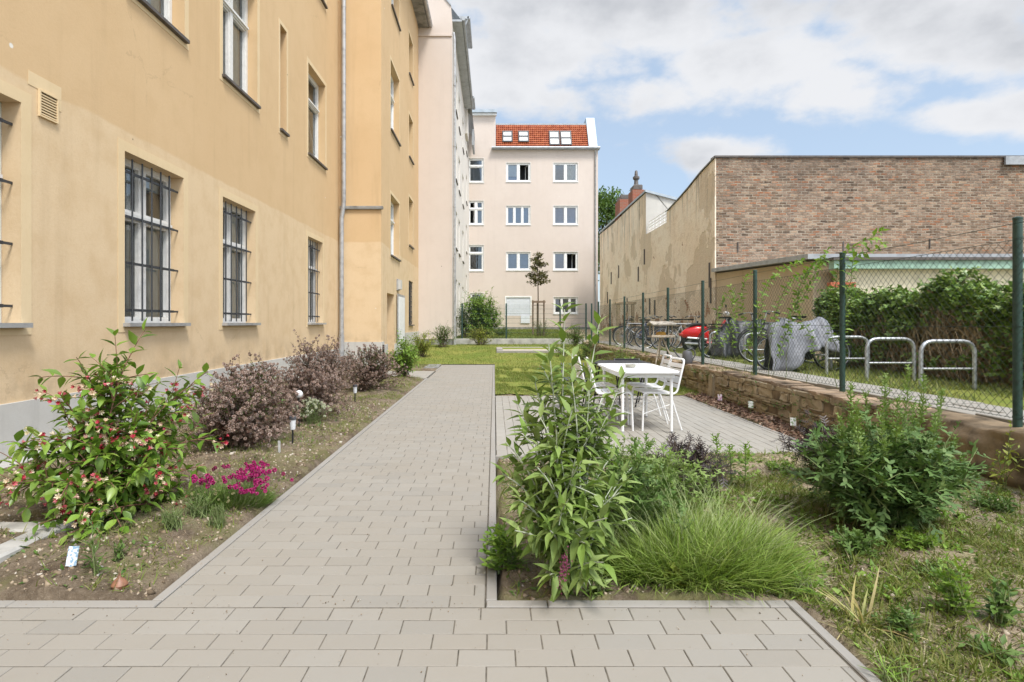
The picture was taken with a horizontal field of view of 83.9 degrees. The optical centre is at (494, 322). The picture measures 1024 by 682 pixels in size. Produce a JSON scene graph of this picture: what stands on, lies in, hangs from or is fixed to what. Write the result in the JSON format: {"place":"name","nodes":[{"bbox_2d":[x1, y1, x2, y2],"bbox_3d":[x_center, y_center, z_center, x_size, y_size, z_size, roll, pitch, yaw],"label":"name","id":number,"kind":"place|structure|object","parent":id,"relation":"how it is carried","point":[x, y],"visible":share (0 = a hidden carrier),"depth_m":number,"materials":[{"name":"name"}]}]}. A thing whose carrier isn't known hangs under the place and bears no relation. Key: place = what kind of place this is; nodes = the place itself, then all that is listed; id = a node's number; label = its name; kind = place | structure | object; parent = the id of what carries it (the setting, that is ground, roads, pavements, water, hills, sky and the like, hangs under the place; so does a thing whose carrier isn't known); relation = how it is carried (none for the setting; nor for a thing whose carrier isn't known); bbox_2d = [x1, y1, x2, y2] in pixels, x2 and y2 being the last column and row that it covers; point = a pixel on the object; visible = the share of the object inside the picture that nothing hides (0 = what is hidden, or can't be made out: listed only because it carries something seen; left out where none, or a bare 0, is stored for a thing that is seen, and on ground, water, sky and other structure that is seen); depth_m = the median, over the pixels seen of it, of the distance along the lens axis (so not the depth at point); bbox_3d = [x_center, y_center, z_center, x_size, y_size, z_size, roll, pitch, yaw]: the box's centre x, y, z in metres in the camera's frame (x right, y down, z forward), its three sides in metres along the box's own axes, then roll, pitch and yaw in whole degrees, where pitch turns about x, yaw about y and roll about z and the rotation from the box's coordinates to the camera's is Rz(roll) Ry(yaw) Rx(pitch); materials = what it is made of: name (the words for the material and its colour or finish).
{"place":"outdoors","nodes":[
{"label":"outdoors","id":0,"kind":"place"},
{"bbox_2d":[156,365,492,607],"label":"path","id":1,"kind":"structure","parent":0,"point":[301,539],"depth_m":3.57,"materials":[{"name":"concrete"}]},
{"bbox_2d":[0,608,865,681],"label":"forecourt paving","id":2,"kind":"structure","parent":0,"point":[547,645],"depth_m":2.25,"materials":[{"name":"concrete"}]},
{"bbox_2d":[413,344,494,363],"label":"side lawn","id":3,"kind":"structure","parent":0,"point":[468,361],"depth_m":19.89,"materials":[{"name":"green plant"}]},
{"bbox_2d":[407,330,436,357],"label":"green border shrub","id":4,"kind":"object","parent":3,"relation":"on","point":[423,345],"visible":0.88,"depth_m":19.17,"materials":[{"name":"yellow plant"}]},
{"bbox_2d":[0,325,1023,681],"bbox_3d":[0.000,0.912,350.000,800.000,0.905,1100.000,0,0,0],"label":"ground","id":5,"kind":"structure","parent":0,"point":[52,591],"depth_m":3.06,"materials":[{"name":"soil"}]},
{"bbox_2d":[0,433,122,562],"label":"light well","id":6,"kind":"object","parent":5,"relation":"on","point":[9,548],"visible":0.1,"depth_m":3.20,"materials":[{"name":"concrete"}]},
{"bbox_2d":[75,511,112,575],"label":"lily shoot","id":7,"kind":"object","parent":5,"relation":"on","point":[94,565],"visible":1,"depth_m":2.80,"materials":[{"name":"green plant"}]},
{"bbox_2d":[0,317,228,547],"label":"weigela shrub","id":8,"kind":"object","parent":5,"relation":"on","point":[99,443],"visible":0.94,"depth_m":3.56,"materials":[{"name":"green plant"}]},
{"bbox_2d":[160,507,185,531],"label":"heather tuft","id":9,"kind":"object","parent":5,"relation":"on","point":[170,521],"visible":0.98,"depth_m":3.38,"materials":[{"name":"green plant"}]},
{"bbox_2d":[182,494,211,518],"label":"heather tuft","id":10,"kind":"object","parent":5,"relation":"on","point":[195,510],"visible":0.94,"depth_m":3.66,"materials":[{"name":"green plant"}]},
{"bbox_2d":[0,0,432,459],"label":"ochre building","id":11,"kind":"structure","parent":5,"relation":"on","point":[213,184],"depth_m":8.26,"materials":[{"name":"paint"}]},
{"bbox_2d":[0,79,32,334],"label":"window","id":12,"kind":"structure","parent":11,"relation":"in","point":[25,327],"depth_m":5.18,"materials":[{"name":"white paint"}]},
{"bbox_2d":[118,138,190,331],"bbox_3d":[-4.610,-0.997,7.205,0.840,2.215,1.480,0,0,0],"label":"window","id":13,"kind":"structure","parent":11,"relation":"in","point":[145,228],"depth_m":7.21,"materials":[{"name":"white paint"}]},
{"bbox_2d":[132,0,189,50],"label":"window","id":14,"kind":"structure","parent":11,"relation":"in","point":[160,11],"depth_m":7.68,"materials":[{"name":"white paint"}]},
{"bbox_2d":[219,187,260,329],"bbox_3d":[-4.610,-0.997,9.575,0.840,2.215,1.460,0,0,0],"label":"window","id":15,"kind":"structure","parent":11,"relation":"in","point":[233,221],"depth_m":9.76,"materials":[{"name":"white paint"}]},
{"bbox_2d":[220,0,260,113],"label":"window","id":16,"kind":"structure","parent":11,"relation":"in","point":[234,28],"depth_m":10.07,"materials":[{"name":"white paint"}]},
{"bbox_2d":[279,18,289,139],"bbox_3d":[-4.383,-4.912,11.540,0.326,2.285,0.510,0,0,0],"label":"window","id":17,"kind":"structure","parent":11,"relation":"in","point":[285,134],"depth_m":11.50,"materials":[{"name":"paint"}]},
{"bbox_2d":[306,230,326,327],"bbox_3d":[-4.610,-0.997,13.620,0.840,2.215,1.350,0,0,0],"label":"window","id":18,"kind":"structure","parent":11,"relation":"in","point":[311,270],"depth_m":13.66,"materials":[{"name":"white glass"}]},
{"bbox_2d":[307,56,327,173],"bbox_3d":[-4.625,-4.945,13.740,0.810,2.290,1.520,0,0,0],"label":"window","id":19,"kind":"structure","parent":11,"relation":"in","point":[312,87],"depth_m":14.31,"materials":[{"name":"white paint"}]},
{"bbox_2d":[390,190,400,263],"bbox_3d":[-3.225,-2.960,17.900,0.330,2.040,1.780,0,0,0],"label":"window","id":20,"kind":"structure","parent":11,"relation":"in","point":[392,223],"depth_m":18.61,"materials":[{"name":"white paint"}]},
{"bbox_2d":[390,55,400,148],"bbox_3d":[-3.225,-6.880,17.900,0.330,2.300,1.780,0,0,0],"label":"window","id":21,"kind":"structure","parent":11,"relation":"in","point":[392,102],"depth_m":18.59,"materials":[{"name":"white paint"}]},
{"bbox_2d":[397,294,404,355],"bbox_3d":[-3.067,0.170,18.800,0.043,2.180,1.400,0,0,0],"label":"door","id":22,"kind":"structure","parent":11,"relation":"in","point":[400,298],"depth_m":18.56,"materials":[{"name":"white paint"}]},
{"bbox_2d":[207,501,231,528],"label":"heather tuft","id":23,"kind":"object","parent":5,"relation":"on","point":[215,515],"visible":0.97,"depth_m":3.50,"materials":[{"name":"green plant"}]},
{"bbox_2d":[166,460,293,513],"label":"thrift clump","id":24,"kind":"object","parent":5,"relation":"on","point":[247,494],"visible":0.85,"depth_m":3.89,"materials":[{"name":"plant"}]},
{"bbox_2d":[159,370,306,453],"bbox_3d":[-2.534,0.896,5.632,1.346,0.838,1.232,0,0,0],"label":"dark leaved shrub","id":25,"kind":"object","parent":5,"relation":"on","point":[238,421],"visible":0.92,"depth_m":5.49,"materials":[{"name":"purple plant"}]},
{"bbox_2d":[202,352,303,434],"bbox_3d":[-2.744,0.810,6.359,1.064,1.007,0.978,0,0,38],"label":"dark leaved shrub","id":26,"kind":"object","parent":5,"relation":"on","point":[266,374],"visible":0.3,"depth_m":6.30,"materials":[{"name":"purple plant"}]},
{"bbox_2d":[264,356,356,421],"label":"flowering shrub","id":27,"kind":"object","parent":5,"relation":"on","point":[316,385],"visible":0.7,"depth_m":7.21,"materials":[{"name":"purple plant"}]},
{"bbox_2d":[292,396,331,423],"bbox_3d":[-2.195,1.088,6.798,0.497,0.406,0.386,0,0,23],"label":"candytuft","id":28,"kind":"object","parent":5,"relation":"on","point":[308,410],"visible":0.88,"depth_m":6.80,"materials":[{"name":"white plant"}]},
{"bbox_2d":[268,329,362,405],"bbox_3d":[-2.752,0.706,8.550,1.407,1.216,1.362,0,0,0],"label":"dark leaved shrub","id":29,"kind":"object","parent":5,"relation":"on","point":[330,358],"visible":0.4,"depth_m":8.57,"materials":[{"name":"purple plant"}]},
{"bbox_2d":[333,342,410,391],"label":"dark leaved shrub","id":30,"kind":"object","parent":5,"relation":"on","point":[371,372],"visible":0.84,"depth_m":10.28,"materials":[{"name":"purple plant"}]},
{"bbox_2d":[386,329,421,376],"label":"green border shrub","id":31,"kind":"object","parent":5,"relation":"on","point":[402,357],"visible":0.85,"depth_m":12.64,"materials":[{"name":"green plant"}]},
{"bbox_2d":[0,365,881,681],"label":"path kerb","id":32,"kind":"structure","parent":5,"relation":"on","point":[818,629],"depth_m":2.60,"materials":[{"name":"concrete"}]},
{"bbox_2d":[418,0,474,344],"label":"pink building","id":33,"kind":"structure","parent":5,"relation":"on","point":[446,102],"depth_m":23.40,"materials":[{"name":"paint"}]},
{"bbox_2d":[478,518,531,574],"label":"garden weed","id":34,"kind":"object","parent":5,"relation":"on","point":[500,542],"visible":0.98,"depth_m":2.95,"materials":[{"name":"green plant"}]},
{"bbox_2d":[0,380,1023,662],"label":"ground weeds","id":35,"kind":"object","parent":5,"relation":"on","point":[510,516],"visible":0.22,"depth_m":3.08,"materials":[{"name":"green plant"}]},
{"bbox_2d":[1,376,1023,681],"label":"bed grass","id":36,"kind":"structure","parent":5,"relation":"on","point":[877,568],"depth_m":3.07,"materials":[{"name":"green plant"}]},
{"bbox_2d":[456,339,585,343],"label":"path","id":37,"kind":"structure","parent":5,"relation":"on","point":[512,341],"depth_m":24.02,"materials":[{"name":"grey concrete"}]},
{"bbox_2d":[456,303,591,339],"bbox_3d":[1.231,-0.045,24.143,5.862,1.550,0.074,0,0,0],"label":"bar fence","id":38,"kind":"object","parent":37,"relation":"on","point":[559,318],"visible":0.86,"depth_m":24.11,"materials":[{"name":"green metal"}]},
{"bbox_2d":[469,109,599,328],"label":"apartment building","id":39,"kind":"structure","parent":5,"relation":"on","point":[533,188],"depth_m":39.00,"materials":[{"name":"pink paint"}]},
{"bbox_2d":[469,159,483,183],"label":"window","id":40,"kind":"structure","parent":39,"relation":"in","point":[476,166],"depth_m":39.21,"materials":[{"name":"white paint"}]},
{"bbox_2d":[469,200,483,225],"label":"window","id":41,"kind":"structure","parent":39,"relation":"in","point":[476,207],"depth_m":39.08,"materials":[{"name":"white paint"}]},
{"bbox_2d":[469,244,483,271],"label":"window","id":42,"kind":"structure","parent":39,"relation":"in","point":[476,251],"depth_m":39.65,"materials":[{"name":"white paint"}]},
{"bbox_2d":[506,162,530,182],"bbox_3d":[1.647,-10.286,39.315,1.737,1.445,0.730,0,0,0],"label":"window","id":43,"kind":"structure","parent":39,"relation":"in","point":[516,172],"depth_m":39.08,"materials":[{"name":"white paint"}]},
{"bbox_2d":[506,205,530,225],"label":"window","id":44,"kind":"structure","parent":39,"relation":"in","point":[516,215],"depth_m":39.08,"materials":[{"name":"white paint"}]},
{"bbox_2d":[506,251,530,271],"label":"window","id":45,"kind":"structure","parent":39,"relation":"in","point":[516,261],"depth_m":39.08,"materials":[{"name":"white paint"}]},
{"bbox_2d":[553,162,577,182],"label":"window","id":46,"kind":"structure","parent":39,"relation":"in","point":[563,172],"depth_m":39.20,"materials":[{"name":"white paint"}]},
{"bbox_2d":[553,205,577,225],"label":"window","id":47,"kind":"structure","parent":39,"relation":"in","point":[563,215],"depth_m":39.21,"materials":[{"name":"white paint"}]},
{"bbox_2d":[553,251,577,271],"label":"window","id":48,"kind":"structure","parent":39,"relation":"in","point":[563,261],"depth_m":39.08,"materials":[{"name":"white paint"}]},
{"bbox_2d":[553,296,577,314],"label":"window","id":49,"kind":"structure","parent":39,"relation":"in","point":[556,299],"depth_m":39.08,"materials":[{"name":"white paint"}]},
{"bbox_2d":[491,302,649,601],"bbox_3d":[0.407,0.610,2.802,0.871,1.437,0.823,0,0,0],"label":"buddleja","id":50,"kind":"object","parent":5,"relation":"on","point":[560,490],"visible":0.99,"depth_m":2.78,"materials":[{"name":"green plant"}]},
{"bbox_2d":[585,564,613,600],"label":"garden weed","id":51,"kind":"object","parent":5,"relation":"on","point":[596,587],"visible":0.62,"depth_m":2.68,"materials":[{"name":"green plant"}]},
{"bbox_2d":[598,185,629,280],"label":"broadleaf tree","id":52,"kind":"object","parent":5,"relation":"on","point":[606,211],"visible":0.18,"depth_m":47.02,"materials":[{"name":"green plant"}]},
{"bbox_2d":[600,170,677,336],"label":"gable house","id":53,"kind":"structure","parent":5,"relation":"on","point":[625,231],"depth_m":29.26,"materials":[{"name":"paint"}]},
{"bbox_2d":[594,433,694,570],"bbox_3d":[0.817,0.961,3.254,0.726,0.708,0.752,0,0,0],"label":"fern leaved weed","id":54,"kind":"object","parent":5,"relation":"on","point":[638,506],"visible":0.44,"depth_m":3.15,"materials":[{"name":"green plant"}]},
{"bbox_2d":[495,396,802,463],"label":"patio kerb","id":55,"kind":"structure","parent":5,"relation":"on","point":[499,456],"depth_m":7.04,"materials":[{"name":"concrete"}]},
{"bbox_2d":[647,321,675,364],"bbox_3d":[3.780,0.589,12.876,0.540,1.240,0.444,0,0,0],"label":"bird table","id":56,"kind":"object","parent":5,"relation":"on","point":[660,335],"visible":0.9,"depth_m":12.79,"materials":[{"name":"beige wood"}]},
{"bbox_2d":[596,428,732,526],"bbox_3d":[1.001,1.003,3.639,0.840,0.628,0.687,0,0,-19],"label":"fern leaved weed","id":57,"kind":"object","parent":5,"relation":"on","point":[676,461],"visible":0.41,"depth_m":3.55,"materials":[{"name":"green plant"}]},
{"bbox_2d":[641,431,737,496],"bbox_3d":[1.448,1.041,4.262,0.748,0.485,0.680,0,0,0],"label":"black elder","id":58,"kind":"object","parent":5,"relation":"on","point":[686,445],"visible":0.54,"depth_m":4.25,"materials":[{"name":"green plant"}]},
{"bbox_2d":[590,462,844,609],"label":"ornamental grass","id":59,"kind":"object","parent":5,"relation":"on","point":[721,553],"depth_m":2.87,"materials":[{"name":"green plant"}]},
{"bbox_2d":[681,392,808,439],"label":"bark mulch","id":60,"kind":"object","parent":5,"relation":"on","point":[773,425],"visible":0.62,"depth_m":7.69,"materials":[{"name":"brown wood"}]},
{"bbox_2d":[584,342,1023,489],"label":"stone retaining wall","id":61,"kind":"structure","parent":5,"relation":"on","point":[765,394],"depth_m":6.49,"materials":[{"name":"stone"}]},
{"bbox_2d":[597,216,1023,426],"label":"chain link fence","id":62,"kind":"object","parent":61,"relation":"on","point":[1017,326],"visible":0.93,"depth_m":6.27,"materials":[{"name":"green metal"}]},
{"bbox_2d":[710,227,889,387],"bbox_3d":[4.029,-0.104,8.225,0.316,1.792,4.773,0,0,0],"label":"climbing vine","id":63,"kind":"object","parent":62,"relation":"attached to","point":[821,263],"visible":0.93,"depth_m":7.53,"materials":[{"name":"green plant"}]},
{"bbox_2d":[770,409,838,479],"bbox_3d":[2.543,0.979,4.507,0.665,0.567,0.657,0,0,0],"label":"black elder","id":64,"kind":"object","parent":5,"relation":"on","point":[804,432],"visible":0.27,"depth_m":4.54,"materials":[{"name":"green plant"}]},
{"bbox_2d":[781,562,835,605],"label":"garden weed","id":65,"kind":"object","parent":5,"relation":"on","point":[807,589],"visible":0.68,"depth_m":2.68,"materials":[{"name":"green plant"}]},
{"bbox_2d":[607,155,1023,347],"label":"brick building","id":66,"kind":"structure","parent":5,"relation":"on","point":[726,210],"depth_m":17.80,"materials":[{"name":"brick"}]},
{"bbox_2d":[622,452,1023,681],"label":"patchy grass","id":67,"kind":"structure","parent":5,"relation":"on","point":[983,574],"depth_m":2.70,"materials":[{"name":"green plant"}]},
{"bbox_2d":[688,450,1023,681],"bbox_3d":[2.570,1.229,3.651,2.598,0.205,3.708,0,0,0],"label":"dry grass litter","id":68,"kind":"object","parent":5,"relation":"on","point":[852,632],"visible":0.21,"depth_m":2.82,"materials":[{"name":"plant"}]},
{"bbox_2d":[828,525,884,565],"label":"garden weed","id":69,"kind":"object","parent":5,"relation":"on","point":[854,539],"visible":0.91,"depth_m":3.09,"materials":[{"name":"green plant"}]},
{"bbox_2d":[690,450,1023,681],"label":"weeds","id":70,"kind":"object","parent":5,"relation":"on","point":[836,590],"visible":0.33,"depth_m":3.37,"materials":[{"name":"green plant"}]},
{"bbox_2d":[711,254,1023,359],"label":"annex shed","id":71,"kind":"structure","parent":5,"relation":"on","point":[744,269],"depth_m":14.05,"materials":[{"name":"metal"}]},
{"bbox_2d":[812,566,933,643],"bbox_3d":[1.578,1.195,2.420,0.455,0.269,0.448,0,0,0],"label":"dried daylily","id":72,"kind":"object","parent":5,"relation":"on","point":[852,603],"visible":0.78,"depth_m":2.45,"materials":[{"name":"plant"}]},
{"bbox_2d":[858,642,917,681],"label":"garden weed","id":73,"kind":"object","parent":5,"relation":"on","point":[884,672],"visible":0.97,"depth_m":2.05,"materials":[{"name":"green plant"}]},
{"bbox_2d":[786,364,999,542],"bbox_3d":[2.415,0.768,3.484,1.179,1.027,1.147,0,0,0],"label":"mugwort bush","id":74,"kind":"object","parent":5,"relation":"on","point":[892,477],"visible":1,"depth_m":3.36,"materials":[{"name":"green plant"}]},
{"bbox_2d":[871,599,926,641],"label":"garden weed","id":75,"kind":"object","parent":5,"relation":"on","point":[895,617],"visible":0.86,"depth_m":2.34,"materials":[{"name":"green plant"}]},
{"bbox_2d":[888,526,943,554],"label":"garden weed","id":76,"kind":"object","parent":5,"relation":"on","point":[915,539],"visible":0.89,"depth_m":3.09,"materials":[{"name":"green plant"}]},
{"bbox_2d":[817,257,1023,360],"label":"garage building","id":77,"kind":"structure","parent":5,"relation":"on","point":[833,261],"depth_m":11.88,"materials":[{"name":"beige paint"}]},
{"bbox_2d":[924,552,979,619],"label":"garden weed","id":78,"kind":"object","parent":5,"relation":"on","point":[951,596],"visible":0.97,"depth_m":2.42,"materials":[{"name":"green plant"}]},
{"bbox_2d":[958,625,1023,667],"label":"garden weed","id":79,"kind":"object","parent":5,"relation":"on","point":[985,647],"visible":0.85,"depth_m":2.16,"materials":[{"name":"green plant"}]},
{"bbox_2d":[966,486,1022,516],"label":"garden weed","id":80,"kind":"object","parent":5,"relation":"on","point":[985,501],"visible":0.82,"depth_m":3.72,"materials":[{"name":"green plant"}]},
{"bbox_2d":[980,573,1023,627],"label":"garden weed","id":81,"kind":"object","parent":5,"relation":"on","point":[998,605],"visible":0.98,"depth_m":2.34,"materials":[{"name":"green plant"}]},
{"bbox_2d":[988,420,1023,491],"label":"yellow sprig","id":82,"kind":"object","parent":5,"relation":"on","point":[1009,461],"visible":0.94,"depth_m":4.10,"materials":[{"name":"green plant"}]},
{"bbox_2d":[456,328,584,338],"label":"back lawn","id":83,"kind":"structure","parent":0,"point":[521,338],"depth_m":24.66,"materials":[{"name":"green plant"}]},
{"bbox_2d":[458,286,503,336],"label":"tall bush","id":84,"kind":"object","parent":83,"relation":"on","point":[476,302],"visible":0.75,"depth_m":25.12,"materials":[{"name":"green plant"}]},
{"bbox_2d":[525,251,550,334],"bbox_3d":[2.136,-1.413,27.993,1.301,4.232,1.381,0,0,0],"label":"young tree","id":85,"kind":"object","parent":83,"relation":"on","point":[535,276],"visible":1,"depth_m":27.90,"materials":[{"name":"green plant"}]},
{"bbox_2d":[413,343,700,395],"bbox_3d":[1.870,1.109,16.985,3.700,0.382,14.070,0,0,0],"label":"lawn","id":86,"kind":"structure","parent":0,"point":[517,368],"depth_m":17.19,"materials":[{"name":"green plant"}]},
{"bbox_2d":[496,347,559,352],"bbox_3d":[1.340,1.047,21.250,2.520,0.200,1.900,0,0,0],"label":"sandpit frame","id":87,"kind":"object","parent":86,"relation":"on","point":[499,350],"visible":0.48,"depth_m":20.38,"materials":[{"name":"beige wood"}]},
{"bbox_2d":[495,396,800,454],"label":"patio","id":88,"kind":"structure","parent":0,"point":[696,419],"depth_m":6.95,"materials":[{"name":"grey concrete"}]},
{"bbox_2d":[586,357,633,430],"bbox_3d":[1.400,0.855,6.954,0.545,0.856,0.432,0,0,6],"label":"garden chair","id":89,"kind":"object","parent":88,"relation":"on","point":[599,392],"visible":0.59,"depth_m":6.83,"materials":[{"name":"white metal"}]},
{"bbox_2d":[592,360,651,411],"bbox_3d":[1.820,0.928,8.310,0.800,0.719,0.620,0,0,0],"label":"chair","id":90,"kind":"object","parent":88,"relation":"on","point":[618,361],"visible":0.52,"depth_m":8.32,"materials":[{"name":"white metal"}]},
{"bbox_2d":[598,363,678,432],"bbox_3d":[1.770,0.919,7.150,0.740,0.722,1.300,0,0,0],"label":"garden table","id":91,"kind":"object","parent":88,"relation":"on","point":[644,370],"visible":0.72,"depth_m":6.59,"materials":[{"name":"white metal"}]},
{"bbox_2d":[625,354,671,420],"bbox_3d":[2.060,0.855,7.619,0.545,0.856,0.432,0,0,2],"label":"garden chair","id":92,"kind":"object","parent":88,"relation":"on","point":[647,385],"visible":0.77,"depth_m":7.63,"materials":[{"name":"white metal"}]},
{"bbox_2d":[630,357,684,430],"bbox_3d":[1.990,0.855,6.954,0.545,0.856,0.432,0,0,-6],"label":"garden chair","id":93,"kind":"object","parent":88,"relation":"on","point":[676,379],"visible":0.95,"depth_m":6.87,"materials":[{"name":"white metal"}]},
{"bbox_2d":[448,0,1023,315],"label":"sky","id":94,"kind":"structure","parent":0,"point":[669,87],"materials":[{"name":"blue"}]},
{"bbox_2d":[597,341,1023,424],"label":"yard path","id":95,"kind":"structure","parent":0,"point":[1002,418],"depth_m":6.57,"materials":[{"name":"grey concrete"}]},
{"bbox_2d":[652,346,1023,408],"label":"yard lawn","id":96,"kind":"structure","parent":0,"point":[1001,402],"depth_m":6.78,"materials":[{"name":"green plant"}]},
{"bbox_2d":[678,304,729,350],"bbox_3d":[5.890,0.149,15.700,1.579,1.308,0.673,0,0,0],"label":"motor scooter","id":97,"kind":"object","parent":96,"relation":"on","point":[695,332],"visible":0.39,"depth_m":15.59,"materials":[{"name":"metal"}]},
{"bbox_2d":[697,312,763,358],"bbox_3d":[5.415,0.289,12.699,1.796,1.049,0.616,0,0,-2],"label":"bicycle","id":98,"kind":"object","parent":96,"relation":"on","point":[706,330],"visible":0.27,"depth_m":12.67,"materials":[{"name":"black metal"}]},
{"bbox_2d":[707,318,768,357],"bbox_3d":[5.586,0.337,12.735,1.537,0.890,0.724,0,0,0],"label":"black tarpaulin","id":99,"kind":"object","parent":98,"relation":"on","point":[739,328],"visible":0.45,"depth_m":12.60,"materials":[{"name":"black plastic"}]},
{"bbox_2d":[757,317,851,370],"bbox_3d":[5.125,0.361,9.450,1.652,0.902,0.566,0,0,0],"label":"bicycle","id":100,"kind":"object","parent":96,"relation":"on","point":[815,358],"visible":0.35,"depth_m":9.44,"materials":[{"name":"black metal"}]},
{"bbox_2d":[763,317,850,370],"bbox_3d":[5.176,0.356,9.447,1.348,0.910,0.788,0,0,0],"label":"grey tarpaulin","id":101,"kind":"object","parent":100,"relation":"on","point":[800,342],"visible":0.56,"depth_m":9.28,"materials":[{"name":"grey plastic"}]},
{"bbox_2d":[865,337,915,380],"bbox_3d":[5.500,0.606,7.900,0.708,0.809,0.048,0,0,0],"label":"bike rack","id":102,"kind":"object","parent":96,"relation":"on","point":[912,343],"visible":0.8,"depth_m":7.88,"materials":[{"name":"metal"}]},
{"bbox_2d":[809,266,1023,387],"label":"ivy hedge","id":103,"kind":"object","parent":96,"relation":"on","point":[990,333],"visible":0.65,"depth_m":8.16,"materials":[{"name":"green plant"}]},
{"bbox_2d":[918,339,976,388],"bbox_3d":[5.500,0.606,6.900,0.708,0.809,0.048,0,0,-1],"label":"bike rack","id":104,"kind":"object","parent":96,"relation":"on","point":[974,360],"visible":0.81,"depth_m":6.88,"materials":[{"name":"metal"}]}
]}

